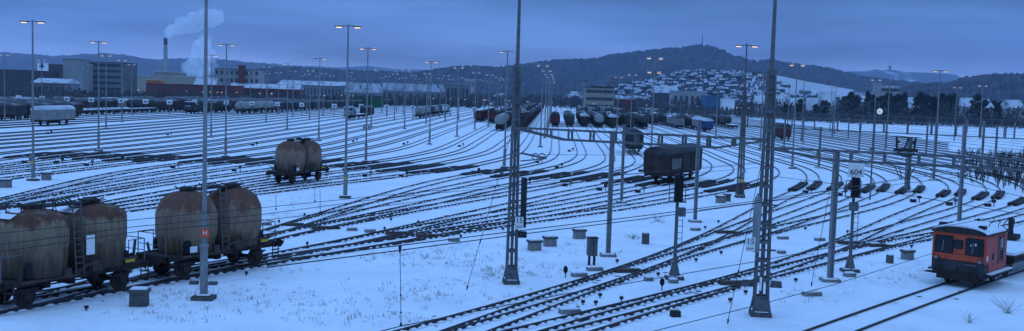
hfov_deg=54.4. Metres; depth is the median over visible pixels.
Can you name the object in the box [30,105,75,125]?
covered wagon
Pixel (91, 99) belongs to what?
track board
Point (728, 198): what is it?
trackside box
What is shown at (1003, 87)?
ridge
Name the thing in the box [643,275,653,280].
concrete plinth
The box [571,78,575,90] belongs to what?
tower block
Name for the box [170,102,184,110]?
open wagon
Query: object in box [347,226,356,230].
concrete plinth
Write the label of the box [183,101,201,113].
shunting locomotive
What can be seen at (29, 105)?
covered wagon
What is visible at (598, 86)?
control tower cabin
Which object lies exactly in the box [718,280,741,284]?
point machine
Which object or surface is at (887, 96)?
evergreen tree
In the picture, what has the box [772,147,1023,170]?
catenary beam
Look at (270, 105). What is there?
tank wagon
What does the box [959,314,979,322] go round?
bare bush
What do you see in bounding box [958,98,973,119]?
house
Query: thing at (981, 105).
floodlight mast
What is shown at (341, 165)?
rail brake
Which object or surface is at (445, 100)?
floodlight mast
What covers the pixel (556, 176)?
rail brake
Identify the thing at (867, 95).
evergreen tree
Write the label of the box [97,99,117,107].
covered wagon
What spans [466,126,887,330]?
railway track
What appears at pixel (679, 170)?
overhead wire
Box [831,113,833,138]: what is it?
catenary post
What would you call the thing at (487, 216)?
guy wire
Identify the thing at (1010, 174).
bare scrub
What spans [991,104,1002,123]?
evergreen tree
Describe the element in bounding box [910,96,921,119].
evergreen tree
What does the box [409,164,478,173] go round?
rail brake
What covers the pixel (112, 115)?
railway track
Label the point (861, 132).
railway track
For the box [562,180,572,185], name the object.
point lamp
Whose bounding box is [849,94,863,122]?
evergreen tree
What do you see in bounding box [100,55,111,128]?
floodlight mast
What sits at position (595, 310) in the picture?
railway track
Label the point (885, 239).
railway track
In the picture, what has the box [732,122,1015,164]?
railway track
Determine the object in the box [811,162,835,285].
guy wire
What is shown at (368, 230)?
concrete plinth
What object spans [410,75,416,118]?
floodlight mast
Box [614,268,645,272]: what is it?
point machine
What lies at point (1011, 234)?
loading crane
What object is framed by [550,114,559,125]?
open wagon
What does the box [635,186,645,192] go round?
point lamp
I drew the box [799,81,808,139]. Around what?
floodlight mast
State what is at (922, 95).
evergreen tree
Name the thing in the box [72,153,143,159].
rail brake
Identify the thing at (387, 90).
floodlight mast
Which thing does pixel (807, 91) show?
house
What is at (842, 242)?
point machine
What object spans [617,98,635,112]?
brick building
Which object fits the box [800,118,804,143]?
catenary post
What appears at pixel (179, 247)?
silo wagon
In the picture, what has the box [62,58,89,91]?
stair tower
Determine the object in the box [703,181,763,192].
rail brake
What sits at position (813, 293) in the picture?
concrete plinth
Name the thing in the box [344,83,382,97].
saw hall
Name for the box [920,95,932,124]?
evergreen tree
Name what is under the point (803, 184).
rail brake
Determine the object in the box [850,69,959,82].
hill
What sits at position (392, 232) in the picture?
point machine
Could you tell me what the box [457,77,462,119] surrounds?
floodlight mast
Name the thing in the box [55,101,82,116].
covered wagon
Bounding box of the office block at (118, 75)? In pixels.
[90,62,136,94]
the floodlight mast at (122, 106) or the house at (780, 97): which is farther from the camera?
the house at (780, 97)
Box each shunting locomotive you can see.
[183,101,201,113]
[343,106,357,118]
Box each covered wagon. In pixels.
[0,102,26,119]
[8,96,31,97]
[10,100,40,101]
[24,102,56,118]
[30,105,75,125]
[39,100,66,101]
[50,96,73,97]
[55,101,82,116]
[70,99,97,107]
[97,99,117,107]
[117,99,127,106]
[146,99,162,110]
[150,100,172,111]
[163,99,179,110]
[199,101,219,112]
[231,100,244,109]
[272,101,284,111]
[284,101,294,110]
[294,101,302,110]
[302,101,311,109]
[310,100,318,109]
[315,100,325,108]
[325,100,332,108]
[329,100,338,108]
[338,100,344,107]
[360,105,373,116]
[565,113,574,125]
[580,113,589,125]
[605,113,611,125]
[608,114,618,127]
[618,113,627,124]
[625,127,643,153]
[643,143,702,182]
[648,113,658,124]
[662,114,668,125]
[666,114,675,126]
[671,115,684,127]
[686,116,696,128]
[691,117,699,128]
[698,117,713,131]
[712,115,722,125]
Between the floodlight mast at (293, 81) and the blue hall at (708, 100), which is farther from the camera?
the blue hall at (708, 100)
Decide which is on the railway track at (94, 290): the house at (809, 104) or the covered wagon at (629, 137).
the covered wagon at (629, 137)
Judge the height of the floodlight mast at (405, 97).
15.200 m
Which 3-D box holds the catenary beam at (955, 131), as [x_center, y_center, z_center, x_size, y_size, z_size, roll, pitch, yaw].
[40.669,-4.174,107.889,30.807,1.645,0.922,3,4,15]
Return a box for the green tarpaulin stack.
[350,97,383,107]
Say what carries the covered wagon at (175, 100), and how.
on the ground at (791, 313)
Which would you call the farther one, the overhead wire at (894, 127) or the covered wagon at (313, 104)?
the covered wagon at (313, 104)
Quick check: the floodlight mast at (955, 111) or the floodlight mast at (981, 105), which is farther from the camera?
the floodlight mast at (955, 111)
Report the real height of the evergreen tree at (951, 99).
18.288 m
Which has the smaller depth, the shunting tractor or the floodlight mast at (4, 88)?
the shunting tractor
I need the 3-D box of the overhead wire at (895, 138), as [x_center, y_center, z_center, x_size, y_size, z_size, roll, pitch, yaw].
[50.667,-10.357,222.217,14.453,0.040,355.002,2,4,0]
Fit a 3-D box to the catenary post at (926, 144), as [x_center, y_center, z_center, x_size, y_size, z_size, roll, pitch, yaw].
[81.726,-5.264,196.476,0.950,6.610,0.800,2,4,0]
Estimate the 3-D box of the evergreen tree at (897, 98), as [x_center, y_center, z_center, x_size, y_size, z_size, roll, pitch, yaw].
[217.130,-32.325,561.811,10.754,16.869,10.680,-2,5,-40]
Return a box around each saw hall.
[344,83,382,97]
[381,83,445,98]
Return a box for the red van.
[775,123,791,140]
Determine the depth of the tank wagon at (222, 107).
357.41 m
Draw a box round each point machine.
[0,205,19,207]
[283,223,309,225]
[311,226,339,229]
[385,231,414,234]
[416,234,445,236]
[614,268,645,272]
[714,230,740,233]
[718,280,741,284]
[837,241,864,243]
[865,243,888,246]
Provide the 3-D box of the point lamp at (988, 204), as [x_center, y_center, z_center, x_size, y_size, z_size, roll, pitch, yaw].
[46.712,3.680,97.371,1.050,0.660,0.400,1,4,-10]
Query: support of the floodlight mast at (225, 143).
on the ground at (791, 313)
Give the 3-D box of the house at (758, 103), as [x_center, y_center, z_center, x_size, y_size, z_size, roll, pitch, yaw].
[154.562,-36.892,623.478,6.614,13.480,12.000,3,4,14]
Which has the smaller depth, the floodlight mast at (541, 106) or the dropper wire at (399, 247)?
the dropper wire at (399, 247)
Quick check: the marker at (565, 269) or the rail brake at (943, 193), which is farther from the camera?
the rail brake at (943, 193)
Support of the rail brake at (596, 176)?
on the ground at (791, 313)
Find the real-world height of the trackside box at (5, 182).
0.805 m
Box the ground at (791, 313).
[0,101,1023,330]
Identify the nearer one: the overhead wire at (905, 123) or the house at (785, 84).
the overhead wire at (905, 123)
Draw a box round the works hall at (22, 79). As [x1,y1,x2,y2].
[0,69,58,94]
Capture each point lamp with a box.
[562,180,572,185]
[597,184,606,190]
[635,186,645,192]
[802,187,812,192]
[910,196,920,202]
[946,199,957,205]
[984,200,995,206]
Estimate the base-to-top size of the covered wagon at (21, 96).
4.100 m
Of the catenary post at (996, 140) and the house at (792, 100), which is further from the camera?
the house at (792, 100)
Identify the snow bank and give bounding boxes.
[947,128,1023,153]
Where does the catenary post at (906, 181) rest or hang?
on the ground at (791, 313)
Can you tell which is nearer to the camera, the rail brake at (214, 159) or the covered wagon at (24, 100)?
the rail brake at (214, 159)
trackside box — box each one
[0,178,12,187]
[40,171,51,179]
[127,286,150,306]
[526,238,542,250]
[542,235,557,246]
[572,228,586,238]
[641,232,648,243]
[715,195,726,202]
[723,193,731,201]
[886,253,893,263]
[899,248,915,259]
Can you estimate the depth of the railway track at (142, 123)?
231.86 m
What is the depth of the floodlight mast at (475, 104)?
265.31 m
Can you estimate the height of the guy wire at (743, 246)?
7.060 m
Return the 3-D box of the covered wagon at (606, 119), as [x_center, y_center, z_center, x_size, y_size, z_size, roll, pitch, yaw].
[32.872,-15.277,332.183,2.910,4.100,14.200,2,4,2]
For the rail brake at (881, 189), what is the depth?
111.94 m
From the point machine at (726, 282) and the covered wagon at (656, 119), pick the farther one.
the covered wagon at (656, 119)
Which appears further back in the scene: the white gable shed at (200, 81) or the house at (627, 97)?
the house at (627, 97)
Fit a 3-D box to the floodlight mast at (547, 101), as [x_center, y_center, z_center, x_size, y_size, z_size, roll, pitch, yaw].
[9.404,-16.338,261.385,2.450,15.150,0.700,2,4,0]
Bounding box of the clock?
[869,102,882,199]
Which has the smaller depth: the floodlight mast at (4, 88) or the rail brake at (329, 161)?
the rail brake at (329, 161)
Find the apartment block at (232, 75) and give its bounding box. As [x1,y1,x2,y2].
[214,68,264,84]
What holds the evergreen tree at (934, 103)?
on the ground at (791, 313)
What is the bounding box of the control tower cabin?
[590,85,612,87]
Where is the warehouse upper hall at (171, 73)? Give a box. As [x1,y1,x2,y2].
[154,71,186,75]
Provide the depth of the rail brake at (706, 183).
112.75 m
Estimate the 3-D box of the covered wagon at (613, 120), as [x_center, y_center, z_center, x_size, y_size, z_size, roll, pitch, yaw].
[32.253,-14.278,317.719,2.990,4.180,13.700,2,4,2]
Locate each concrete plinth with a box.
[261,221,271,225]
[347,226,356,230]
[364,228,375,232]
[448,237,459,241]
[558,307,580,314]
[570,271,587,276]
[586,265,603,270]
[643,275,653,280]
[668,277,678,283]
[690,227,700,230]
[777,235,788,239]
[777,249,785,253]
[801,290,821,296]
[814,237,825,240]
[843,271,855,276]
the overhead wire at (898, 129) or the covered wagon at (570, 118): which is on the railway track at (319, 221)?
the covered wagon at (570, 118)
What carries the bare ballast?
on the ground at (791, 313)
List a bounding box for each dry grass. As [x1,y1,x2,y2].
[100,242,545,327]
[265,194,943,305]
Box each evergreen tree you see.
[782,104,791,118]
[793,98,804,119]
[812,104,819,118]
[819,100,831,117]
[835,96,849,117]
[844,92,854,111]
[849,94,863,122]
[862,91,871,114]
[866,94,878,117]
[876,96,887,117]
[884,92,896,115]
[890,93,905,119]
[900,91,909,114]
[910,91,927,118]
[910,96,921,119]
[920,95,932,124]
[926,95,940,122]
[936,93,946,118]
[940,93,958,119]
[969,93,985,122]
[978,99,992,126]
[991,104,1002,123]
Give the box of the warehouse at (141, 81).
[137,75,196,92]
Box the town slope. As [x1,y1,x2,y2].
[555,73,872,103]
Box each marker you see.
[563,266,567,277]
[660,278,664,289]
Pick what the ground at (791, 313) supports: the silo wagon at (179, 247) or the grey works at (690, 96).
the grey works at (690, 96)
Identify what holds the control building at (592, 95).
on the ground at (791, 313)
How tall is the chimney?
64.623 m
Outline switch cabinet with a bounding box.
[586,236,598,265]
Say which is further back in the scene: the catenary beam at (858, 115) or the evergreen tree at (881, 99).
the evergreen tree at (881, 99)
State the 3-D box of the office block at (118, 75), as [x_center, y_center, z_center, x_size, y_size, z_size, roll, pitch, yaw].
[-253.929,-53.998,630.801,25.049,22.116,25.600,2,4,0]
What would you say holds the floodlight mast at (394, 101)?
on the ground at (791, 313)
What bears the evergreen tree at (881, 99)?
on the ground at (791, 313)
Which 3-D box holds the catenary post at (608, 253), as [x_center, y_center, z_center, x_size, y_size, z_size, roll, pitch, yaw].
[5.878,1.706,59.634,0.950,7.560,0.800,2,4,0]
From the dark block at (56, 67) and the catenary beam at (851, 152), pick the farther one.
the dark block at (56, 67)
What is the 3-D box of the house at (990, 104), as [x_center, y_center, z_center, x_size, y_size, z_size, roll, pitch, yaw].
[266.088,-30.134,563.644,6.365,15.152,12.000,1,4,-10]
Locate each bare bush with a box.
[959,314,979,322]
[992,297,1017,313]
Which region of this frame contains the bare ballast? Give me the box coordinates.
[0,150,990,321]
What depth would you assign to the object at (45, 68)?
697.64 m
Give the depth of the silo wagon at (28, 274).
42.26 m
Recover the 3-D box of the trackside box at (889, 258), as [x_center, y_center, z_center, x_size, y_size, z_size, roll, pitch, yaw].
[22.906,5.637,60.457,0.300,0.565,0.350,0,4,-20]
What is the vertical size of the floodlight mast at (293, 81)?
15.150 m
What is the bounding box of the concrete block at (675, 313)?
[669,310,680,316]
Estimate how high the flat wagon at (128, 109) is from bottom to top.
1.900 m
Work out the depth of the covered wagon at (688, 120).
329.70 m
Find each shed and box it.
[30,78,80,97]
[193,77,221,84]
[277,80,353,96]
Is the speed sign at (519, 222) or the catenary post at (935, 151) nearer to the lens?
the speed sign at (519, 222)
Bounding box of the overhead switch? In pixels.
[892,136,920,179]
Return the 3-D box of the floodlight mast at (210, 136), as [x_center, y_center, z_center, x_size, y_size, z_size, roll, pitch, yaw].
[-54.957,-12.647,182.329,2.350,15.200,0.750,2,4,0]
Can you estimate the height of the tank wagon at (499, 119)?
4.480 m
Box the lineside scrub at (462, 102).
[0,85,1023,128]
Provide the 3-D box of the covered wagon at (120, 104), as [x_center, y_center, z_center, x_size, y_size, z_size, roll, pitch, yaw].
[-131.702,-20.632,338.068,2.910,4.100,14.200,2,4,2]
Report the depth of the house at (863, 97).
638.91 m
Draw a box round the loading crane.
[1003,217,1020,239]
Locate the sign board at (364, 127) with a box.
[363,125,370,129]
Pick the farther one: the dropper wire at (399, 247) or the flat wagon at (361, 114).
the flat wagon at (361, 114)
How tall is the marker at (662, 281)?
0.620 m
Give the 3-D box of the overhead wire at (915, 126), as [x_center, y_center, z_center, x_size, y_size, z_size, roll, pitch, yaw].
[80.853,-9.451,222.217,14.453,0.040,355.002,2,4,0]
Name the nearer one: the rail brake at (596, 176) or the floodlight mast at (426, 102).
the rail brake at (596, 176)
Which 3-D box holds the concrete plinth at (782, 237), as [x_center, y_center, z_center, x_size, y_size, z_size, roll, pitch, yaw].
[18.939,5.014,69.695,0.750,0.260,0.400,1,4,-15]
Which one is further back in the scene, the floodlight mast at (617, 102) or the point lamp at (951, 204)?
the floodlight mast at (617, 102)
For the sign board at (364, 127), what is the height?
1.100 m
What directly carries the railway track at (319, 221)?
on the ground at (791, 313)
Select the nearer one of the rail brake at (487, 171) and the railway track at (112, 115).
the rail brake at (487, 171)
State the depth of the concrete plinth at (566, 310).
43.64 m
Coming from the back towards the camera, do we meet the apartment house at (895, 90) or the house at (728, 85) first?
the house at (728, 85)
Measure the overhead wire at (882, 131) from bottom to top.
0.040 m
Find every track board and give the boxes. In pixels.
[88,97,93,107]
[143,99,147,113]
[167,100,171,114]
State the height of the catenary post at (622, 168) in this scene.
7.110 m
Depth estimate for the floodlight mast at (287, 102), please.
230.21 m
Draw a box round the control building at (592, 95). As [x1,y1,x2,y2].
[584,87,614,107]
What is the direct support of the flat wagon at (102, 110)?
on the railway track at (119, 113)
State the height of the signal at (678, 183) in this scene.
5.640 m
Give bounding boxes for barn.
[651,86,677,107]
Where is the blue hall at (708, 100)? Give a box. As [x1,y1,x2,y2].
[701,95,722,109]
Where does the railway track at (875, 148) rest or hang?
on the ground at (791, 313)
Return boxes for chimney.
[163,38,167,71]
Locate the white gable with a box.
[873,83,881,97]
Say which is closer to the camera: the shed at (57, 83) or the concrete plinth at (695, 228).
the concrete plinth at (695, 228)
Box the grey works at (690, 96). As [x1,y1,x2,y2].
[669,90,706,110]
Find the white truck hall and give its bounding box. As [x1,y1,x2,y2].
[720,98,734,113]
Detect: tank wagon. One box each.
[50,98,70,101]
[126,99,146,110]
[217,100,231,111]
[234,101,250,113]
[250,101,263,112]
[262,101,274,111]
[422,106,429,116]
[429,105,434,115]
[432,105,438,115]
[494,113,506,130]
[594,113,603,126]
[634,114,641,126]
[637,114,648,128]
[719,115,731,127]
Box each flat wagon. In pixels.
[79,109,97,114]
[93,107,119,113]
[113,107,138,112]
[136,106,156,112]
[356,113,365,117]
[725,124,738,128]
[1002,235,1023,276]
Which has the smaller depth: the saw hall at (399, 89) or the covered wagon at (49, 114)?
the covered wagon at (49, 114)
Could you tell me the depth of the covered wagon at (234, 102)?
392.96 m
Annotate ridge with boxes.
[256,65,570,97]
[581,55,926,92]
[871,73,1023,107]
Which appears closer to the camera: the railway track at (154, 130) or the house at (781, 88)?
the railway track at (154, 130)
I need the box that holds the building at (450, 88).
[416,82,470,100]
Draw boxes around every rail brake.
[2,151,74,157]
[37,152,110,158]
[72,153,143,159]
[101,154,174,161]
[132,155,202,161]
[178,156,248,162]
[208,157,274,164]
[245,160,274,164]
[322,158,344,163]
[322,161,379,167]
[342,162,413,169]
[375,163,444,171]
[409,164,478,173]
[459,168,508,174]
[490,169,548,177]
[529,171,588,179]
[560,171,626,182]
[600,175,659,183]
[635,177,694,186]
[683,179,734,187]
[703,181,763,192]
[788,180,821,191]
[826,181,850,189]
[861,183,889,193]
[894,185,925,193]
[935,188,966,197]
[971,190,1004,200]
[1007,197,1023,205]
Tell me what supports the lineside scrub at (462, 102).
on the ground at (791, 313)
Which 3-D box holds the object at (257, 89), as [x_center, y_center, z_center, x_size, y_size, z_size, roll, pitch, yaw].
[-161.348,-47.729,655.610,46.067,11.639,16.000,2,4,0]
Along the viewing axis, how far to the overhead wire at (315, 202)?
33.48 m
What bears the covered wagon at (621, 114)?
on the ground at (791, 313)
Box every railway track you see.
[0,103,482,160]
[0,104,404,128]
[0,104,489,170]
[0,105,399,133]
[0,105,410,136]
[0,105,490,174]
[0,106,343,123]
[0,106,410,140]
[0,106,417,144]
[0,106,463,166]
[0,106,491,179]
[0,106,499,202]
[0,106,507,204]
[0,106,521,212]
[0,107,340,125]
[0,108,409,148]
[0,109,412,154]
[0,110,233,120]
[0,117,473,208]
[0,125,743,313]
[0,126,779,315]
[0,178,605,244]
[1,123,650,314]
[3,110,199,118]
[3,124,711,310]
[11,121,614,303]
[12,109,643,304]
[15,126,559,307]
[36,107,585,298]
[56,122,495,210]
[108,125,510,206]
[116,105,544,209]
[124,113,546,212]
[393,122,848,330]
[396,124,820,330]
[439,127,922,330]
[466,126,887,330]
[501,126,1001,330]
[517,128,958,330]
[537,125,1023,330]
[538,126,1023,330]
[669,111,1014,157]
[685,114,1023,162]
[730,123,1016,167]
[732,117,948,143]
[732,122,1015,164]
[734,118,1021,153]
[734,119,1007,154]
[746,127,1023,172]
[803,269,1023,330]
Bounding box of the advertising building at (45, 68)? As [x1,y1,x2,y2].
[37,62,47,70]
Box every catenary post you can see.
[600,133,616,256]
[616,125,626,202]
[688,120,701,222]
[783,119,786,146]
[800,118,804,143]
[815,127,822,167]
[819,152,840,282]
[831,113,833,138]
[858,121,860,150]
[870,114,875,159]
[882,122,887,150]
[904,138,912,192]
[925,123,928,153]
[928,122,938,180]
[952,124,967,221]
[980,121,985,169]
[992,126,997,159]
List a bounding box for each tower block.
[558,84,562,97]
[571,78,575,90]
[582,79,587,92]
[610,77,617,87]
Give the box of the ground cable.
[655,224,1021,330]
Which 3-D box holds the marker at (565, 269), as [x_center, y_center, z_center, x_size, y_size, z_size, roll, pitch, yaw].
[2.813,5.578,52.405,0.240,0.620,0.060,2,4,0]
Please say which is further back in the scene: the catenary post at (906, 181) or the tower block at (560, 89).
the tower block at (560, 89)
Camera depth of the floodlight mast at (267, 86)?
402.82 m
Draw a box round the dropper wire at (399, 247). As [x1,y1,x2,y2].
[398,245,401,326]
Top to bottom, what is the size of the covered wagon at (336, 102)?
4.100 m
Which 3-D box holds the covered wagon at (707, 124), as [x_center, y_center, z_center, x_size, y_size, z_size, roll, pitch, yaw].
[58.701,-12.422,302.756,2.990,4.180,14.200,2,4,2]
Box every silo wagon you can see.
[0,196,153,307]
[129,182,282,278]
[266,137,328,183]
[414,106,424,117]
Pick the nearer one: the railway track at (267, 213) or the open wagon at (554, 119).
the railway track at (267, 213)
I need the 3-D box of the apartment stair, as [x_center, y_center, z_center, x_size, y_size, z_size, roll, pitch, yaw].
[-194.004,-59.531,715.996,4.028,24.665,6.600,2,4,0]
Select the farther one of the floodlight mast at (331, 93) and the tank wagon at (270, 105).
the floodlight mast at (331, 93)
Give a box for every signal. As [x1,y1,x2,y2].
[664,174,686,280]
[839,163,864,272]
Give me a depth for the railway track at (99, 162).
142.28 m
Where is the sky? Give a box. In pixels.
[0,0,1023,76]
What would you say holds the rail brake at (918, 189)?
on the ground at (791, 313)
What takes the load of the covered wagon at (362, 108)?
on the railway track at (112, 151)
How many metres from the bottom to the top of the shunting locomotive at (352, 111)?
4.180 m
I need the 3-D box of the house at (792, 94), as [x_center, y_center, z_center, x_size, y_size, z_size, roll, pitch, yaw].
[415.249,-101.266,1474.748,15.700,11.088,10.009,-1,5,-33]
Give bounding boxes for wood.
[304,90,995,119]
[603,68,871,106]
[736,97,1023,127]
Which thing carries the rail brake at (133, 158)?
on the railway track at (99, 162)
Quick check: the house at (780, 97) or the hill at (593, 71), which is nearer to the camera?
the house at (780, 97)
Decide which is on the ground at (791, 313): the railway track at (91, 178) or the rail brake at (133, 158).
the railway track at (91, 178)
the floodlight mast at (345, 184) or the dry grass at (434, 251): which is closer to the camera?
the dry grass at (434, 251)
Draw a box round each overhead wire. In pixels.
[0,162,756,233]
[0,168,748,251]
[266,171,1006,267]
[267,164,1023,260]
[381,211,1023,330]
[512,161,662,178]
[534,154,698,157]
[613,163,756,175]
[644,109,843,139]
[663,109,1023,154]
[671,109,1018,149]
[679,109,1022,146]
[699,160,1008,210]
[706,111,1019,143]
[711,110,1023,139]
[714,111,1023,141]
[749,112,1022,135]
[773,176,1023,214]
[777,113,1020,132]
[778,142,959,158]
[779,142,1021,196]
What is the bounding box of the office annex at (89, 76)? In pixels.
[85,64,92,92]
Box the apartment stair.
[238,65,245,82]
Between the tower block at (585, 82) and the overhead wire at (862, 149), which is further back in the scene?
the tower block at (585, 82)
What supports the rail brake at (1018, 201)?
on the ground at (791, 313)
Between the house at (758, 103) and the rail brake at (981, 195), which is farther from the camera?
the house at (758, 103)
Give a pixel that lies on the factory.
(470, 81)
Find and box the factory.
[464,79,474,94]
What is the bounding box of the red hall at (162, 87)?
[145,83,244,97]
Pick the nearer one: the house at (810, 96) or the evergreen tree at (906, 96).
the evergreen tree at (906, 96)
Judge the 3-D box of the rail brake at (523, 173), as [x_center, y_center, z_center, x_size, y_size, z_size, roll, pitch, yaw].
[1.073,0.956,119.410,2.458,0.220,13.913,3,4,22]
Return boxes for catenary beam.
[515,127,764,148]
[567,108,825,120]
[689,110,1023,125]
[746,115,1023,138]
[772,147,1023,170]
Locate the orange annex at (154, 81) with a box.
[146,79,164,83]
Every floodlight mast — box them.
[0,54,9,121]
[19,20,45,180]
[37,60,45,99]
[90,41,106,151]
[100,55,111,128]
[118,60,126,121]
[127,64,135,114]
[189,0,217,300]
[208,55,217,137]
[218,43,235,156]
[262,66,270,121]
[265,73,270,100]
[275,72,281,113]
[283,63,292,128]
[290,71,296,116]
[306,70,313,118]
[314,58,325,140]
[320,73,326,114]
[329,75,331,111]
[334,24,361,198]
[359,47,376,161]
[368,69,376,126]
[385,76,390,112]
[392,74,398,119]
[401,69,409,128]
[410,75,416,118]
[423,73,430,123]
[425,61,437,144]
[426,77,430,117]
[437,78,443,116]
[443,75,449,121]
[453,67,463,136]
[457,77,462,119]
[472,72,480,128]
[486,75,493,125]
[494,77,501,112]
[499,50,514,167]
[537,65,548,146]
[541,70,551,137]
[544,74,553,131]
[547,77,553,127]
[549,79,554,123]
[614,77,622,130]
[628,74,636,126]
[647,57,663,146]
[713,78,723,138]
[757,74,765,149]
[788,64,805,168]
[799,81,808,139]
[828,88,834,131]
[832,87,839,132]
[885,86,893,135]
[931,70,948,170]
[953,87,961,140]
[978,85,987,138]
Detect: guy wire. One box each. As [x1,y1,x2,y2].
[466,133,511,289]
[727,156,762,323]
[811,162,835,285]
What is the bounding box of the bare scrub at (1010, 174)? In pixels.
[956,147,1023,192]
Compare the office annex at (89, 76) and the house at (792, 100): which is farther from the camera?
the house at (792, 100)
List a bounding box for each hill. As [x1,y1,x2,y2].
[0,52,321,76]
[279,64,422,72]
[520,44,866,92]
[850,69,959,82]
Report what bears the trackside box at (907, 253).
on the ground at (791, 313)
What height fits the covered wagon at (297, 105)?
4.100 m
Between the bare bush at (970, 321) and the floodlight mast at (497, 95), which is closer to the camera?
the bare bush at (970, 321)
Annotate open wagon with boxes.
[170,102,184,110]
[474,110,484,121]
[487,111,498,122]
[520,116,527,126]
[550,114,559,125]
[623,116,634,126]
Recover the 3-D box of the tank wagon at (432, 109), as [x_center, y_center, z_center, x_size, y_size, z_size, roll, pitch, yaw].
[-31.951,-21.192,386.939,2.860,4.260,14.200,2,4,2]
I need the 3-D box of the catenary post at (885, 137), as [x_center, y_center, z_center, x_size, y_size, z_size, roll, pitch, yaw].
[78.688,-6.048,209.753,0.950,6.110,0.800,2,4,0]
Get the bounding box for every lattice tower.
[502,0,545,284]
[734,43,758,197]
[742,0,781,317]
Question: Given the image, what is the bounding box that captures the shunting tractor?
[924,218,1012,286]
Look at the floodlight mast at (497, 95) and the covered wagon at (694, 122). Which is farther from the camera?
the floodlight mast at (497, 95)
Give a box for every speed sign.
[515,217,523,228]
[745,237,755,251]
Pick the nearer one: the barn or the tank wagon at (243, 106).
the tank wagon at (243, 106)
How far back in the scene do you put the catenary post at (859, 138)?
196.97 m
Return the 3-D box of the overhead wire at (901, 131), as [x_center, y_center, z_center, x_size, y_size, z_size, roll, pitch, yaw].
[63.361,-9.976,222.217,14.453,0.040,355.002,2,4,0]
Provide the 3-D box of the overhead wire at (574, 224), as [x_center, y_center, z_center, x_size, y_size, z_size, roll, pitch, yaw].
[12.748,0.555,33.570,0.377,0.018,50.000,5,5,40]
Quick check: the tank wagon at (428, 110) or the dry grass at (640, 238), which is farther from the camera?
the tank wagon at (428, 110)
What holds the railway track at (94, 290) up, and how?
on the ground at (791, 313)
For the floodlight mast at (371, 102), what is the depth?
260.97 m
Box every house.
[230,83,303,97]
[615,96,629,99]
[718,87,729,90]
[724,84,733,88]
[754,96,764,116]
[776,86,784,91]
[776,94,790,118]
[780,82,790,87]
[787,93,797,97]
[790,98,799,114]
[799,89,810,94]
[806,94,816,97]
[806,98,817,115]
[817,91,834,114]
[823,99,837,117]
[857,96,865,111]
[881,86,900,105]
[904,97,914,111]
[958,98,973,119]
[973,99,994,115]
[1001,100,1023,118]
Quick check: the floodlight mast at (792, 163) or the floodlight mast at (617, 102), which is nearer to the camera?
the floodlight mast at (792, 163)
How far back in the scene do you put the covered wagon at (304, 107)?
431.79 m
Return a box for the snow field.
[681,72,853,100]
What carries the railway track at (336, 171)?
on the ground at (791, 313)
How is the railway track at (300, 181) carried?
on the ground at (791, 313)
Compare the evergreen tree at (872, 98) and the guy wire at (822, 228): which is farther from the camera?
the evergreen tree at (872, 98)
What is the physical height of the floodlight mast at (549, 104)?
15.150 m
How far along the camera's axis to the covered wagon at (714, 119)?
368.78 m
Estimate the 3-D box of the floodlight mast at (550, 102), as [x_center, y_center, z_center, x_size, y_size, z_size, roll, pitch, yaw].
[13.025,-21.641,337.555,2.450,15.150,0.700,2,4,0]
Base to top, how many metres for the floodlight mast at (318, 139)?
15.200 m
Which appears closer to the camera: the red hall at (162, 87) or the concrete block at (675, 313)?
the concrete block at (675, 313)
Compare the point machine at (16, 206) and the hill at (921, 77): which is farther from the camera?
the hill at (921, 77)
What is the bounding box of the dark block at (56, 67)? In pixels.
[48,64,62,77]
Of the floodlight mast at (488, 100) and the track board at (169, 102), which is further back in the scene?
the track board at (169, 102)

